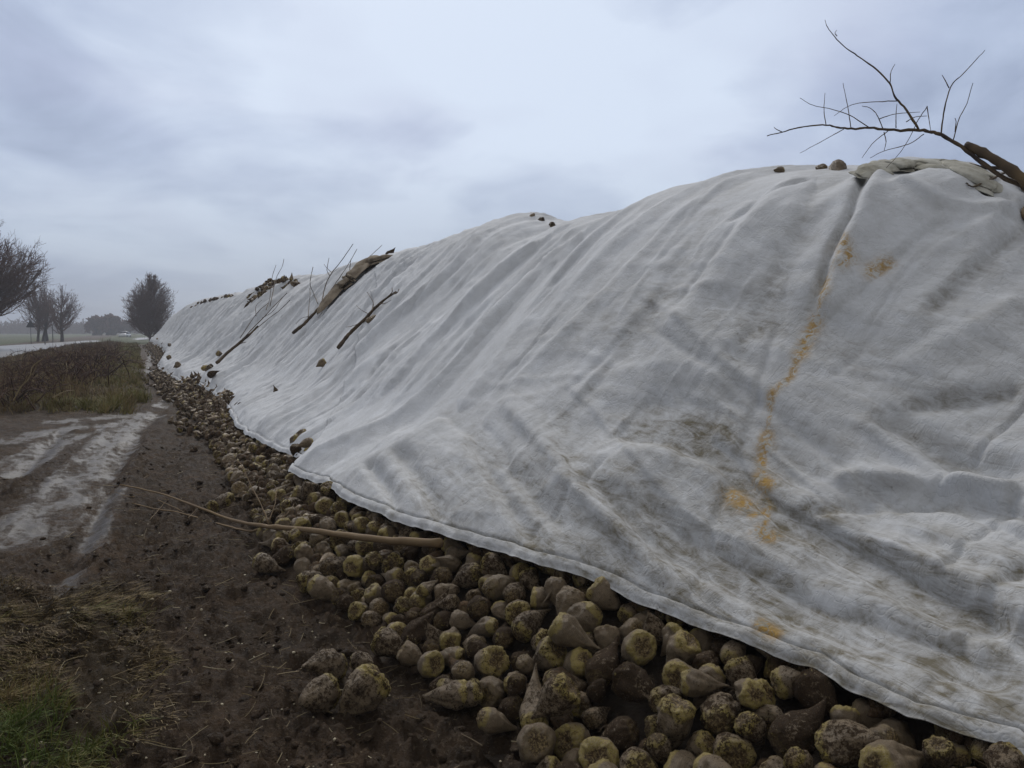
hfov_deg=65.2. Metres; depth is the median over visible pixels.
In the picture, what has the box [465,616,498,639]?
sugar beet
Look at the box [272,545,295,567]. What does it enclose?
sugar beet
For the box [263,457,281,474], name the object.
sugar beet
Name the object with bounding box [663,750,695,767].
sugar beet
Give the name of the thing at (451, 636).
sugar beet
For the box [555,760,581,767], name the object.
sugar beet
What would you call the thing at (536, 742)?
sugar beet
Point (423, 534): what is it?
sugar beet
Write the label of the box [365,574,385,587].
sugar beet
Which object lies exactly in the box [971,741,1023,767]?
sugar beet
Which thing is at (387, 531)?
sugar beet
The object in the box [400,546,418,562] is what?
sugar beet
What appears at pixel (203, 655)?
straw
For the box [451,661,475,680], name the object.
sugar beet
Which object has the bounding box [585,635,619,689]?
sugar beet
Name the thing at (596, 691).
sugar beet
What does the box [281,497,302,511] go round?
sugar beet
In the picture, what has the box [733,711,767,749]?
sugar beet
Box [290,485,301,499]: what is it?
sugar beet
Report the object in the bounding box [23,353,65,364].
bramble bush
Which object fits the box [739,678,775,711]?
sugar beet
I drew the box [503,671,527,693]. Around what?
sugar beet
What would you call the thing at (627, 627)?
sugar beet
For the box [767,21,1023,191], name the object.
bare branch
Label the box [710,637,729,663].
sugar beet
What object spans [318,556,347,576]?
sugar beet
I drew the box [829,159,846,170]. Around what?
sugar beet
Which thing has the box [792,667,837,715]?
sugar beet
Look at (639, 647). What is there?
sugar beet
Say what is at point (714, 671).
sugar beet
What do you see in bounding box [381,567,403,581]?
sugar beet
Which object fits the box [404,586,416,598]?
sugar beet
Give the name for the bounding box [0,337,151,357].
road
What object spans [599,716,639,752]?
sugar beet
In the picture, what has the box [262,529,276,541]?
sugar beet
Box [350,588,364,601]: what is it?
sugar beet
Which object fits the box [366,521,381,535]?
sugar beet
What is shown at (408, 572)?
sugar beet
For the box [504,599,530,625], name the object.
sugar beet
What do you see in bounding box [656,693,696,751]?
sugar beet
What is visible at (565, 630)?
sugar beet
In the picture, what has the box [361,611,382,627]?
sugar beet
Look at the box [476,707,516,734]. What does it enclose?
sugar beet
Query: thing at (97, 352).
bramble bush
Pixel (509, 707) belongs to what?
sugar beet
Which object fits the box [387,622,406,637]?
sugar beet
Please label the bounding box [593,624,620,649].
sugar beet
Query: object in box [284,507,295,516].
sugar beet
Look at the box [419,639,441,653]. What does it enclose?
sugar beet
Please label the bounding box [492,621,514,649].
sugar beet
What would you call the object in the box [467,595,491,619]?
sugar beet
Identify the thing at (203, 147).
sky
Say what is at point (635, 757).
sugar beet
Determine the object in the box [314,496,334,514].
sugar beet
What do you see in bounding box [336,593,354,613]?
sugar beet
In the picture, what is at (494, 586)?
sugar beet
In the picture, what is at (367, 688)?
sugar beet
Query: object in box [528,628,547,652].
sugar beet
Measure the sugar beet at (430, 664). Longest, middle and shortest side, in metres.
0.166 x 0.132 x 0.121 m
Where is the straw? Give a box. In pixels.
[0,455,516,767]
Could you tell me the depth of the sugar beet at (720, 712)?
2.78 m
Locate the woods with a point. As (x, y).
(15, 327)
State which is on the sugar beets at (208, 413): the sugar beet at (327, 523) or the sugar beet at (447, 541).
the sugar beet at (327, 523)
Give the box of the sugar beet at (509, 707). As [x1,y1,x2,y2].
[498,696,522,723]
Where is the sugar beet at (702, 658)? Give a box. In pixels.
[692,650,719,668]
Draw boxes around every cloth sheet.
[149,274,322,382]
[198,254,392,457]
[288,157,1023,754]
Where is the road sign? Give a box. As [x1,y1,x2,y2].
[26,320,34,343]
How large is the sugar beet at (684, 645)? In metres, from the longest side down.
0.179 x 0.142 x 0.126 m
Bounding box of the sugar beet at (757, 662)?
[745,654,763,678]
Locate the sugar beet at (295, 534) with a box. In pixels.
[288,527,306,542]
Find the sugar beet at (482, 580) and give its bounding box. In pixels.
[478,574,492,593]
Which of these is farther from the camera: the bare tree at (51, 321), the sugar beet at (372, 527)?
the bare tree at (51, 321)
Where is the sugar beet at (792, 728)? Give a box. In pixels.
[767,696,827,758]
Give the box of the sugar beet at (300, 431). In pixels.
[296,429,305,434]
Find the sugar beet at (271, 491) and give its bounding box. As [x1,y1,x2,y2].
[267,483,291,498]
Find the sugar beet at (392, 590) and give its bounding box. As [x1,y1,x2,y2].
[381,579,405,603]
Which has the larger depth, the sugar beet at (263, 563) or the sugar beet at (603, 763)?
the sugar beet at (263, 563)
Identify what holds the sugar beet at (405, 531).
on the beet heap
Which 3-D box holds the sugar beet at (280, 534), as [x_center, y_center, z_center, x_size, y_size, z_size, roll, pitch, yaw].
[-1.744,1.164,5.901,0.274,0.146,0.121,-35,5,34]
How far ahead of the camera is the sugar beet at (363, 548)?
5.07 m
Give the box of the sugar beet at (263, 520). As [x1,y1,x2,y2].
[258,517,272,527]
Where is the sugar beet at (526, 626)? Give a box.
[511,609,550,642]
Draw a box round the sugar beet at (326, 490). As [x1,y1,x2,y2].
[320,481,335,499]
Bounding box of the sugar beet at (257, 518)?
[253,515,263,527]
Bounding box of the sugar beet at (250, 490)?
[247,485,260,493]
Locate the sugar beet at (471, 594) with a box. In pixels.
[465,588,480,600]
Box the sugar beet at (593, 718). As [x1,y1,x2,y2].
[581,703,610,730]
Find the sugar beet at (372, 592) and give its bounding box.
[364,583,382,603]
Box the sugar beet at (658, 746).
[646,733,671,766]
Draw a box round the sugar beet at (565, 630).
[547,612,600,649]
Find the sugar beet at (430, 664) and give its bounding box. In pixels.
[415,650,444,678]
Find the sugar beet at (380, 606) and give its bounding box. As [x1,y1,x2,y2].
[368,598,389,616]
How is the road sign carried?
on the ground at (100, 450)
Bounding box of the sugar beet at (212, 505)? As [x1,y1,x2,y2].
[205,500,218,513]
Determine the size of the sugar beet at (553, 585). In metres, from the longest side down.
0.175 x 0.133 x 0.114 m
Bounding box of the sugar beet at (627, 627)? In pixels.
[618,617,642,638]
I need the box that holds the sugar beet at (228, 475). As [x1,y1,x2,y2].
[224,470,233,480]
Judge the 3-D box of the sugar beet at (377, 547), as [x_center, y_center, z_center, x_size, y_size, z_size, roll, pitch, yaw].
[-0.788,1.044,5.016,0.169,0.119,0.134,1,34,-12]
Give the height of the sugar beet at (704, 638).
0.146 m
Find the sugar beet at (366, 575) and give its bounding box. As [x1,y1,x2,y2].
[361,570,375,587]
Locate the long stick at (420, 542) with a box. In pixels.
[116,459,443,547]
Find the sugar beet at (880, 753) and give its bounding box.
[858,739,925,767]
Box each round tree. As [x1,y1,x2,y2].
[83,315,109,335]
[100,313,124,334]
[118,319,135,333]
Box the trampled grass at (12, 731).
[0,571,190,767]
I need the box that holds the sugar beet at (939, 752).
[920,735,957,767]
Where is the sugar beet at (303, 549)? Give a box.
[294,542,314,559]
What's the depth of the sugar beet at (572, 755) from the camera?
2.87 m
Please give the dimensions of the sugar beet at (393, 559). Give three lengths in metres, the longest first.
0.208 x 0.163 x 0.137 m
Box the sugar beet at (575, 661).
[563,647,591,678]
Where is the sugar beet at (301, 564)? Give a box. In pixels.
[293,557,310,573]
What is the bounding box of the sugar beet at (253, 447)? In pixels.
[248,443,259,453]
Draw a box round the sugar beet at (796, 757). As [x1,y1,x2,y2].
[783,746,813,767]
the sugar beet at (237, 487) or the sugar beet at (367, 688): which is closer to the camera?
the sugar beet at (367, 688)
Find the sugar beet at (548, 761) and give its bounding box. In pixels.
[536,755,559,767]
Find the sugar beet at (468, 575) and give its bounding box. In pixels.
[452,562,483,588]
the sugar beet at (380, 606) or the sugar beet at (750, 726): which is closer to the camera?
the sugar beet at (750, 726)
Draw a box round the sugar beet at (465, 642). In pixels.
[462,634,486,649]
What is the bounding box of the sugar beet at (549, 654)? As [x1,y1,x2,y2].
[533,636,567,671]
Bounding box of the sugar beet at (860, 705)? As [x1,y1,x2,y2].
[851,697,885,727]
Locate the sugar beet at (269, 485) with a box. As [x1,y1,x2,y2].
[266,480,279,490]
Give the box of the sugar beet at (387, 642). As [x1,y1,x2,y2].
[370,626,403,661]
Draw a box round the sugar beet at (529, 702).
[519,663,549,727]
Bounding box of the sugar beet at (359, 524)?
[352,517,370,533]
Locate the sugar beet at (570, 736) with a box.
[554,722,590,759]
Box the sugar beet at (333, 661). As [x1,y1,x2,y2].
[301,640,347,681]
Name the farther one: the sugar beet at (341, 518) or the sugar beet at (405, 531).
the sugar beet at (341, 518)
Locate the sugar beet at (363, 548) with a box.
[355,540,373,556]
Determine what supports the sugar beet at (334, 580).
on the ground at (100, 450)
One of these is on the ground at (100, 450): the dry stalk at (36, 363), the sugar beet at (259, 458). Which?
the dry stalk at (36, 363)
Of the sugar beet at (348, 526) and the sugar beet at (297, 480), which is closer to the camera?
the sugar beet at (348, 526)
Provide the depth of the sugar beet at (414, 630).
3.98 m
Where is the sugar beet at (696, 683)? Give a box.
[680,668,728,697]
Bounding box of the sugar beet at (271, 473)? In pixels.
[265,470,277,479]
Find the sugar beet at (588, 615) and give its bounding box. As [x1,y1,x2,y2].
[567,601,602,633]
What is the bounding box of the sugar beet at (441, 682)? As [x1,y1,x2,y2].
[436,678,453,687]
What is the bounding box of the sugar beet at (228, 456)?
[221,453,235,462]
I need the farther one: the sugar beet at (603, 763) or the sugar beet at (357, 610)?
the sugar beet at (357, 610)
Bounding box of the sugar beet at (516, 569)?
[509,562,528,581]
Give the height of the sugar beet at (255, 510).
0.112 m
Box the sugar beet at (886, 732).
[869,724,898,742]
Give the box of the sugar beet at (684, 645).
[666,629,701,663]
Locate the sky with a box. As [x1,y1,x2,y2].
[0,0,1023,326]
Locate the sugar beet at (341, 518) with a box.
[334,511,350,528]
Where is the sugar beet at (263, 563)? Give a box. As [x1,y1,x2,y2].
[252,552,285,573]
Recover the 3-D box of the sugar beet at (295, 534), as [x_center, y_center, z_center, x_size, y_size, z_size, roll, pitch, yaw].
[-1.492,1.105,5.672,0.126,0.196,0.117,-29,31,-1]
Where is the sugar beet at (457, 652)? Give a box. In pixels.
[440,646,465,666]
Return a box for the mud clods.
[0,440,534,767]
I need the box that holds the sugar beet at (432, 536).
[420,535,439,559]
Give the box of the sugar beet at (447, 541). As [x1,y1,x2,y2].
[441,537,468,551]
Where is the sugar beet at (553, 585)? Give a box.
[541,576,566,606]
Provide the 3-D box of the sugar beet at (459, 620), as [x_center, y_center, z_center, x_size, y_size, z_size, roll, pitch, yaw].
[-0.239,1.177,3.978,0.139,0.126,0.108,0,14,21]
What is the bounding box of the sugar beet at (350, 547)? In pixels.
[346,540,356,552]
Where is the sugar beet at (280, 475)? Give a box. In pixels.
[273,472,286,479]
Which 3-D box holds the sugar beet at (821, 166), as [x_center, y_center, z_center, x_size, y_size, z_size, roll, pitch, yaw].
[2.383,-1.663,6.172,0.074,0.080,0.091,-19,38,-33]
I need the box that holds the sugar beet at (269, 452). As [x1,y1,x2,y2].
[265,448,275,458]
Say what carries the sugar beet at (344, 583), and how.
on the beet heap
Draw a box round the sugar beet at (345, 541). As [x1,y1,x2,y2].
[342,532,359,544]
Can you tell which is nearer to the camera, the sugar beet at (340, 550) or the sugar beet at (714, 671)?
the sugar beet at (714, 671)
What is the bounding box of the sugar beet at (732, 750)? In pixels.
[713,732,756,767]
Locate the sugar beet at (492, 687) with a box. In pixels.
[479,672,506,706]
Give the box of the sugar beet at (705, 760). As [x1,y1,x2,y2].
[693,752,731,767]
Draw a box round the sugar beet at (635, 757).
[619,746,658,767]
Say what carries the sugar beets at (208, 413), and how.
on the beet heap
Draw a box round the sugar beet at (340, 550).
[334,544,352,556]
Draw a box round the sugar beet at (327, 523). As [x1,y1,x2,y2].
[319,517,336,530]
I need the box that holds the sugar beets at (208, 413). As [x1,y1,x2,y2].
[140,275,992,767]
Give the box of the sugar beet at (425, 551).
[417,547,438,559]
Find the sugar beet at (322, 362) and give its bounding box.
[316,358,326,366]
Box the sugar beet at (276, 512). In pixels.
[270,508,280,523]
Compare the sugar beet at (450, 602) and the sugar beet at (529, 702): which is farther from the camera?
the sugar beet at (450, 602)
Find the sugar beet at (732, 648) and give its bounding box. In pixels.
[720,639,746,664]
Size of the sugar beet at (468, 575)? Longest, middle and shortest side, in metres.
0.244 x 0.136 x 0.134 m
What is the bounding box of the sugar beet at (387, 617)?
[382,612,396,624]
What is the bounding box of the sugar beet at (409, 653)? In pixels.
[396,640,421,666]
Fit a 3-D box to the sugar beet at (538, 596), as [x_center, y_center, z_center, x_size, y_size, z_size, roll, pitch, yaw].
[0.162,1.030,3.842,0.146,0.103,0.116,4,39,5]
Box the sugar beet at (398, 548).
[393,536,405,552]
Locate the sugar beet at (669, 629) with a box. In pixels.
[660,622,688,656]
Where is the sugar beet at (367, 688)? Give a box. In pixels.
[336,664,390,718]
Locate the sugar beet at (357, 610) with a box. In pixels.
[348,601,368,620]
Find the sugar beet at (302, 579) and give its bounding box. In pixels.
[296,570,322,592]
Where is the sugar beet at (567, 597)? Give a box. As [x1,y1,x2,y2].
[551,585,587,619]
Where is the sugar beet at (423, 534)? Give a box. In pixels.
[409,530,431,537]
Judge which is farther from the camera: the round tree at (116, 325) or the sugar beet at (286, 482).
the round tree at (116, 325)
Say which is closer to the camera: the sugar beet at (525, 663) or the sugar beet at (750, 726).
the sugar beet at (750, 726)
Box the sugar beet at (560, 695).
[531,672,580,719]
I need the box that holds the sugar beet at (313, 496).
[308,492,320,504]
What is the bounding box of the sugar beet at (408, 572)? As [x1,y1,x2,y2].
[403,566,419,586]
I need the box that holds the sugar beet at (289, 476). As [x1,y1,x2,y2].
[285,473,293,479]
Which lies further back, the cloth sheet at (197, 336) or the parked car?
the parked car
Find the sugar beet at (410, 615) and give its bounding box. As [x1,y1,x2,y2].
[404,610,418,624]
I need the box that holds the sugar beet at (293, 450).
[290,444,301,455]
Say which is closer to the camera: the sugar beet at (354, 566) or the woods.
the sugar beet at (354, 566)
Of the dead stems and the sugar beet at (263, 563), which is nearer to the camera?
the sugar beet at (263, 563)
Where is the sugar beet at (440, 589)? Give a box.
[434,583,459,599]
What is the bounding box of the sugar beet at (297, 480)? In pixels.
[293,474,302,485]
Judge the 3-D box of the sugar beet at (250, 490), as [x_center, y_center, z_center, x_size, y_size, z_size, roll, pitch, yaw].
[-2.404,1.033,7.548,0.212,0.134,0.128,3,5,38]
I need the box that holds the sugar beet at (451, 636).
[439,627,461,649]
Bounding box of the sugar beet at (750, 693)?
[731,678,765,709]
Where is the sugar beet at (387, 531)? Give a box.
[377,525,397,536]
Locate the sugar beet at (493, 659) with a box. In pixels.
[472,645,510,677]
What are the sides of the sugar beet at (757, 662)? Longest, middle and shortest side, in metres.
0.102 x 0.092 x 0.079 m
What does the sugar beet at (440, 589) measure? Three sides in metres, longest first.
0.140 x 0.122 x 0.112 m
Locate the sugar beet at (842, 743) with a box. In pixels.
[814,719,884,767]
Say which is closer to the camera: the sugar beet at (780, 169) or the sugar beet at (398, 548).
the sugar beet at (398, 548)
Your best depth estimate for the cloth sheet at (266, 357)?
13.34 m
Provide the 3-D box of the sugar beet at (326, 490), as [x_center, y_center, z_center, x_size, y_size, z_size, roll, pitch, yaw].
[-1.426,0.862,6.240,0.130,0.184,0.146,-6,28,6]
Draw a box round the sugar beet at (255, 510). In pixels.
[249,507,262,519]
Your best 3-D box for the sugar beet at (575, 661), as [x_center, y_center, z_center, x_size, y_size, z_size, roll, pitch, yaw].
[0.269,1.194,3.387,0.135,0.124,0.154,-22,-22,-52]
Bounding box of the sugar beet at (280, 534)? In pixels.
[258,530,289,546]
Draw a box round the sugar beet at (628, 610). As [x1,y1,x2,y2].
[617,602,636,623]
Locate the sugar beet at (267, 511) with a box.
[260,509,271,517]
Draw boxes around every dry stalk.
[12,358,43,401]
[52,376,83,398]
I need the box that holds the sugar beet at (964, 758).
[951,740,971,767]
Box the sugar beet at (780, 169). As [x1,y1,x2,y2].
[773,166,784,172]
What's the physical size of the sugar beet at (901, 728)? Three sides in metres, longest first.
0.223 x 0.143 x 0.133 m
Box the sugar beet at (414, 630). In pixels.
[401,610,436,647]
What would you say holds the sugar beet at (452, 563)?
on the beet heap
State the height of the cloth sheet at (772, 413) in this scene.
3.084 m
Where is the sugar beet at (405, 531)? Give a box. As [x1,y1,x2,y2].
[398,526,419,536]
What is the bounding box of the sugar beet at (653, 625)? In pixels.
[643,610,664,645]
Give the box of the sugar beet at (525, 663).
[516,654,540,679]
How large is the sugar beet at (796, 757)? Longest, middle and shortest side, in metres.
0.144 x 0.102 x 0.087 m
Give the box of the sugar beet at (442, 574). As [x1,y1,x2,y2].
[430,566,452,588]
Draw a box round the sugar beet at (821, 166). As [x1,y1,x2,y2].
[815,163,827,169]
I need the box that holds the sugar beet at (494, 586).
[482,574,515,601]
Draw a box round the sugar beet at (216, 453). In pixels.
[212,450,221,458]
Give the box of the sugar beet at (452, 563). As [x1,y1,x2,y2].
[430,555,461,574]
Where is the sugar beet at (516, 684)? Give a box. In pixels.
[507,673,525,697]
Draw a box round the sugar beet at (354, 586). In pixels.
[346,581,362,593]
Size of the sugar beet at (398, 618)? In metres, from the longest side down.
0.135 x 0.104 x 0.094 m
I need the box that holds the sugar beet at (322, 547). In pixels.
[313,541,333,554]
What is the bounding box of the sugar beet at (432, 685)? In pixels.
[429,674,450,690]
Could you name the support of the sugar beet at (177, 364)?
on the cloth sheet at (197, 336)
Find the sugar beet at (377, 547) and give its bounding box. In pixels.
[372,542,393,551]
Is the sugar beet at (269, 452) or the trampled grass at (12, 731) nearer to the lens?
the trampled grass at (12, 731)
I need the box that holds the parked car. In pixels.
[118,331,130,336]
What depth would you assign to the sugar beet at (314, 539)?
5.53 m
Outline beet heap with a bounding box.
[151,352,972,767]
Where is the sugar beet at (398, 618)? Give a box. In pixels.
[390,614,404,623]
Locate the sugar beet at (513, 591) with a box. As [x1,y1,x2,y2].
[502,582,525,603]
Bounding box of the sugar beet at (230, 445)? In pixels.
[226,442,242,450]
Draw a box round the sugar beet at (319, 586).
[307,574,335,600]
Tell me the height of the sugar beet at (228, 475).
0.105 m
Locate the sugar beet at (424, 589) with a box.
[416,580,437,597]
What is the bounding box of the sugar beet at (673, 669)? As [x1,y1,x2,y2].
[661,658,692,687]
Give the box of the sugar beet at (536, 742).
[515,716,555,763]
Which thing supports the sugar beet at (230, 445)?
on the beet heap
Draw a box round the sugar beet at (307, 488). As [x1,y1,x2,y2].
[301,481,318,504]
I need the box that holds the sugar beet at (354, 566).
[343,554,367,577]
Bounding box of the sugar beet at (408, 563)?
[404,560,418,571]
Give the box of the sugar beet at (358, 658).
[349,651,373,669]
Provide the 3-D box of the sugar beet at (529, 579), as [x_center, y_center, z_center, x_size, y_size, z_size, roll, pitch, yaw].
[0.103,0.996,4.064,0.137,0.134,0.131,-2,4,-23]
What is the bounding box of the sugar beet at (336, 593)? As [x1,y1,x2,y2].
[330,587,349,604]
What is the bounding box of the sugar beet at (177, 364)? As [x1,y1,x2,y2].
[173,361,180,367]
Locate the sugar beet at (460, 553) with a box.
[445,545,468,560]
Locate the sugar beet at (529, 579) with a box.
[518,566,544,591]
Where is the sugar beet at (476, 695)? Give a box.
[464,678,484,709]
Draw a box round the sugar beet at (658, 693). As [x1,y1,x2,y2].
[648,685,687,713]
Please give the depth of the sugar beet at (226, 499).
7.23 m
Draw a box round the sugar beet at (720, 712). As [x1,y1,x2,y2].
[698,685,743,734]
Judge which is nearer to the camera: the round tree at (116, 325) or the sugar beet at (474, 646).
the sugar beet at (474, 646)
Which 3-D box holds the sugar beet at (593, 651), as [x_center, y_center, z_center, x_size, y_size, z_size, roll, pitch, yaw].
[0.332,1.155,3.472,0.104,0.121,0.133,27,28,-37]
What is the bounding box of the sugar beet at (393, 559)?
[382,551,404,572]
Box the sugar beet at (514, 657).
[510,647,534,671]
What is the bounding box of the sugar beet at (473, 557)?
[465,552,481,564]
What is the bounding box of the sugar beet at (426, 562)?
[419,555,438,574]
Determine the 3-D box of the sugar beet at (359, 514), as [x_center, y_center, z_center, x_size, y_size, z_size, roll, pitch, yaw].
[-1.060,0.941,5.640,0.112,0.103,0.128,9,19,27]
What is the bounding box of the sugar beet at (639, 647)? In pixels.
[615,629,656,665]
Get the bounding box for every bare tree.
[0,219,54,316]
[15,285,55,340]
[38,284,59,340]
[40,283,84,341]
[120,272,178,340]
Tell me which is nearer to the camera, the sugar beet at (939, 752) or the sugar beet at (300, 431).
the sugar beet at (939, 752)
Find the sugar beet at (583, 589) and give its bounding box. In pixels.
[576,586,587,599]
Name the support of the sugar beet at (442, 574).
on the beet heap
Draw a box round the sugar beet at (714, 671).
[693,663,726,710]
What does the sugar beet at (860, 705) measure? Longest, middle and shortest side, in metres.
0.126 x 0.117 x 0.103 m
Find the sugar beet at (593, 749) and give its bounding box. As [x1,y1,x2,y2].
[578,736,619,767]
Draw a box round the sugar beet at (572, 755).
[561,748,580,764]
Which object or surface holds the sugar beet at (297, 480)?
on the beet heap
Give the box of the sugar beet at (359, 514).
[351,511,365,520]
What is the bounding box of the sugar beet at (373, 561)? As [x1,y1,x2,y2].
[363,551,383,570]
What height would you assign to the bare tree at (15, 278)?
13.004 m
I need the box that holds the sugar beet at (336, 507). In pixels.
[330,501,347,515]
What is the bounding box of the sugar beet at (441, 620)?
[433,610,451,630]
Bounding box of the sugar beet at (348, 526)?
[344,521,352,531]
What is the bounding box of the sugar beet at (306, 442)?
[295,437,313,447]
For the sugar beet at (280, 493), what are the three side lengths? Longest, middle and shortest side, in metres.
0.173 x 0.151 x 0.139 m
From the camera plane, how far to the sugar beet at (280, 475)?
7.54 m
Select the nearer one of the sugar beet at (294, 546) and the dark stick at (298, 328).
the sugar beet at (294, 546)
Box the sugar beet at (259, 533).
[256,527,265,539]
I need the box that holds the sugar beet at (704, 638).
[689,628,714,651]
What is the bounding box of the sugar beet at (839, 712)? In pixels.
[830,705,859,723]
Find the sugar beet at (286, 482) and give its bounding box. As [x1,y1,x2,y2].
[280,480,293,486]
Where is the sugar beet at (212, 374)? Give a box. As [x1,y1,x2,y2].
[207,370,218,377]
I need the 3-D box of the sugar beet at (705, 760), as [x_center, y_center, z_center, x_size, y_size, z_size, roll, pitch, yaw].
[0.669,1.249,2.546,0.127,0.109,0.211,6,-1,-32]
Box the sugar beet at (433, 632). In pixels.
[421,622,442,643]
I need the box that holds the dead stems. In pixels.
[0,336,125,407]
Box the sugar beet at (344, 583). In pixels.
[337,579,360,589]
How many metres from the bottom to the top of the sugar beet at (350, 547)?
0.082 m
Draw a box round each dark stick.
[215,260,289,363]
[292,244,381,333]
[336,288,398,348]
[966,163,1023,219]
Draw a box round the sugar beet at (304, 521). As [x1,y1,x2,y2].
[291,516,311,526]
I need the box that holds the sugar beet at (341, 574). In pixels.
[336,568,350,579]
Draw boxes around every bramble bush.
[0,368,79,392]
[0,373,82,409]
[1,359,56,378]
[10,346,101,371]
[12,356,120,386]
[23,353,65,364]
[43,348,152,378]
[54,344,115,361]
[78,343,141,361]
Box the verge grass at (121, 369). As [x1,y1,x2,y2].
[0,341,151,414]
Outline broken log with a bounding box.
[964,141,1023,189]
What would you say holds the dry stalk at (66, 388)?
on the ground at (100, 450)
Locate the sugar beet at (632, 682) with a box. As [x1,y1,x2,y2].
[611,661,656,707]
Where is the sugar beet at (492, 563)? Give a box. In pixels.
[478,552,508,575]
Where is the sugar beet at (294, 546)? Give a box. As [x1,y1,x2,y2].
[291,540,311,559]
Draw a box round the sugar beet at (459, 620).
[449,609,475,630]
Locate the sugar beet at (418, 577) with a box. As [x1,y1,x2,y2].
[411,569,428,585]
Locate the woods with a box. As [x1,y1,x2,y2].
[0,318,158,333]
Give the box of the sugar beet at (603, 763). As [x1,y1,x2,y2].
[588,758,617,767]
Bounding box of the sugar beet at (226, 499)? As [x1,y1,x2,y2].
[214,492,234,506]
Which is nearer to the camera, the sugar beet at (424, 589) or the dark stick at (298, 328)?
the sugar beet at (424, 589)
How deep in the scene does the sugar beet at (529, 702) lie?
3.19 m
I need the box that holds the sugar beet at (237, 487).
[231,481,247,495]
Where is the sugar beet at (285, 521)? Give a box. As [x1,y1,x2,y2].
[275,518,290,531]
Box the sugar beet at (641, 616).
[632,610,664,623]
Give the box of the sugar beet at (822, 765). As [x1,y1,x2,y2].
[813,762,836,767]
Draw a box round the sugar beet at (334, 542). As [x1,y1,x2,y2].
[329,529,347,549]
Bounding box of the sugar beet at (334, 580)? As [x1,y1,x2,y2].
[326,575,339,587]
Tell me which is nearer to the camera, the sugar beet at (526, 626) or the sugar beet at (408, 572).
the sugar beet at (526, 626)
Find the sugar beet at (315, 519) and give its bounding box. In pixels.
[312,514,327,524]
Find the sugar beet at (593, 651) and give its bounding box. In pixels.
[583,632,598,656]
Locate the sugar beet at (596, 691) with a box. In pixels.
[586,678,609,702]
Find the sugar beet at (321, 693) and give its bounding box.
[295,673,341,714]
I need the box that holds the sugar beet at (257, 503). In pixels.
[253,497,265,507]
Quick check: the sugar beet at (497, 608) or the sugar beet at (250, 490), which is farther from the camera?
the sugar beet at (250, 490)
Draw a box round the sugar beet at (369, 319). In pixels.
[366,315,375,323]
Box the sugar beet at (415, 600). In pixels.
[409,591,431,608]
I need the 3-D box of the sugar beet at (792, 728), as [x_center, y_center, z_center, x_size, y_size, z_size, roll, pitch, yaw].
[0.961,1.118,2.613,0.261,0.168,0.157,-31,42,-13]
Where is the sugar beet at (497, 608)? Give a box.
[490,600,507,620]
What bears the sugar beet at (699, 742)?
on the beet heap
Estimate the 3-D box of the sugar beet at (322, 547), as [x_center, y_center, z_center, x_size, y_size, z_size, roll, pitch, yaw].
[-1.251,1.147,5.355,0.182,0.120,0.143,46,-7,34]
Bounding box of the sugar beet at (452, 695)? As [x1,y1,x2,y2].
[422,679,467,710]
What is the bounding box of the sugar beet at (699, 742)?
[682,730,714,757]
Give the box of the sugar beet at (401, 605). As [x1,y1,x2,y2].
[393,596,410,615]
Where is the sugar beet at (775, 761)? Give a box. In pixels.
[759,755,784,767]
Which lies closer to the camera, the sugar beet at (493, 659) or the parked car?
the sugar beet at (493, 659)
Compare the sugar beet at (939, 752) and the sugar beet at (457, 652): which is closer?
the sugar beet at (939, 752)
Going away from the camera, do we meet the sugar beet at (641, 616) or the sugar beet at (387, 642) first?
the sugar beet at (641, 616)
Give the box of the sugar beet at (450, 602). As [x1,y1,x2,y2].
[434,594,459,610]
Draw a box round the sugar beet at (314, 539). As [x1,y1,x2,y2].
[308,533,327,547]
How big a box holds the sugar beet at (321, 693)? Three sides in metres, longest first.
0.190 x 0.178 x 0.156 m
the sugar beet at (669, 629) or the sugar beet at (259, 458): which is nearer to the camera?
the sugar beet at (669, 629)
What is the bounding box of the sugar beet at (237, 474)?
[228,470,243,483]
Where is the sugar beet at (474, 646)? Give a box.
[465,638,488,657]
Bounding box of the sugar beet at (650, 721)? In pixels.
[644,714,658,737]
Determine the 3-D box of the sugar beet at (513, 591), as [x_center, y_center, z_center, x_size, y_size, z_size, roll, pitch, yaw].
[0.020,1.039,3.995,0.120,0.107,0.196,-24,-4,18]
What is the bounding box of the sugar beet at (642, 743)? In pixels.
[638,738,649,753]
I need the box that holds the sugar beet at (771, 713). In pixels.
[754,703,782,738]
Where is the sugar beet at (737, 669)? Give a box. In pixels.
[724,656,756,689]
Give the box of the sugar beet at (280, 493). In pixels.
[271,489,286,501]
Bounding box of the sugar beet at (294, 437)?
[290,433,298,442]
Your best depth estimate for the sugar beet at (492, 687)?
3.37 m
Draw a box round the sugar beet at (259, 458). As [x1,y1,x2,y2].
[254,455,264,462]
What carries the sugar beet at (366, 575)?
on the beet heap
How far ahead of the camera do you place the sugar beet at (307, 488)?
6.44 m
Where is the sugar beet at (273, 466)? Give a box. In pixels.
[266,463,280,472]
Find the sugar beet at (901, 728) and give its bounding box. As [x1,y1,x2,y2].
[871,718,916,749]
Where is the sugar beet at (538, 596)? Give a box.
[530,586,552,609]
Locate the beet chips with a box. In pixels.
[16,457,501,767]
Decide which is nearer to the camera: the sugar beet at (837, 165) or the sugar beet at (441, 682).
the sugar beet at (441, 682)
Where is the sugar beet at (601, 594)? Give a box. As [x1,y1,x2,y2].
[585,576,620,610]
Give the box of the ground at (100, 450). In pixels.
[0,333,560,767]
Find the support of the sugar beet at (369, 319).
on the cloth sheet at (266, 357)
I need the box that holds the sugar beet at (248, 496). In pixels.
[243,493,252,502]
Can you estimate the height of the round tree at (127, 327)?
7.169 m
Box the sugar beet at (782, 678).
[770,665,804,699]

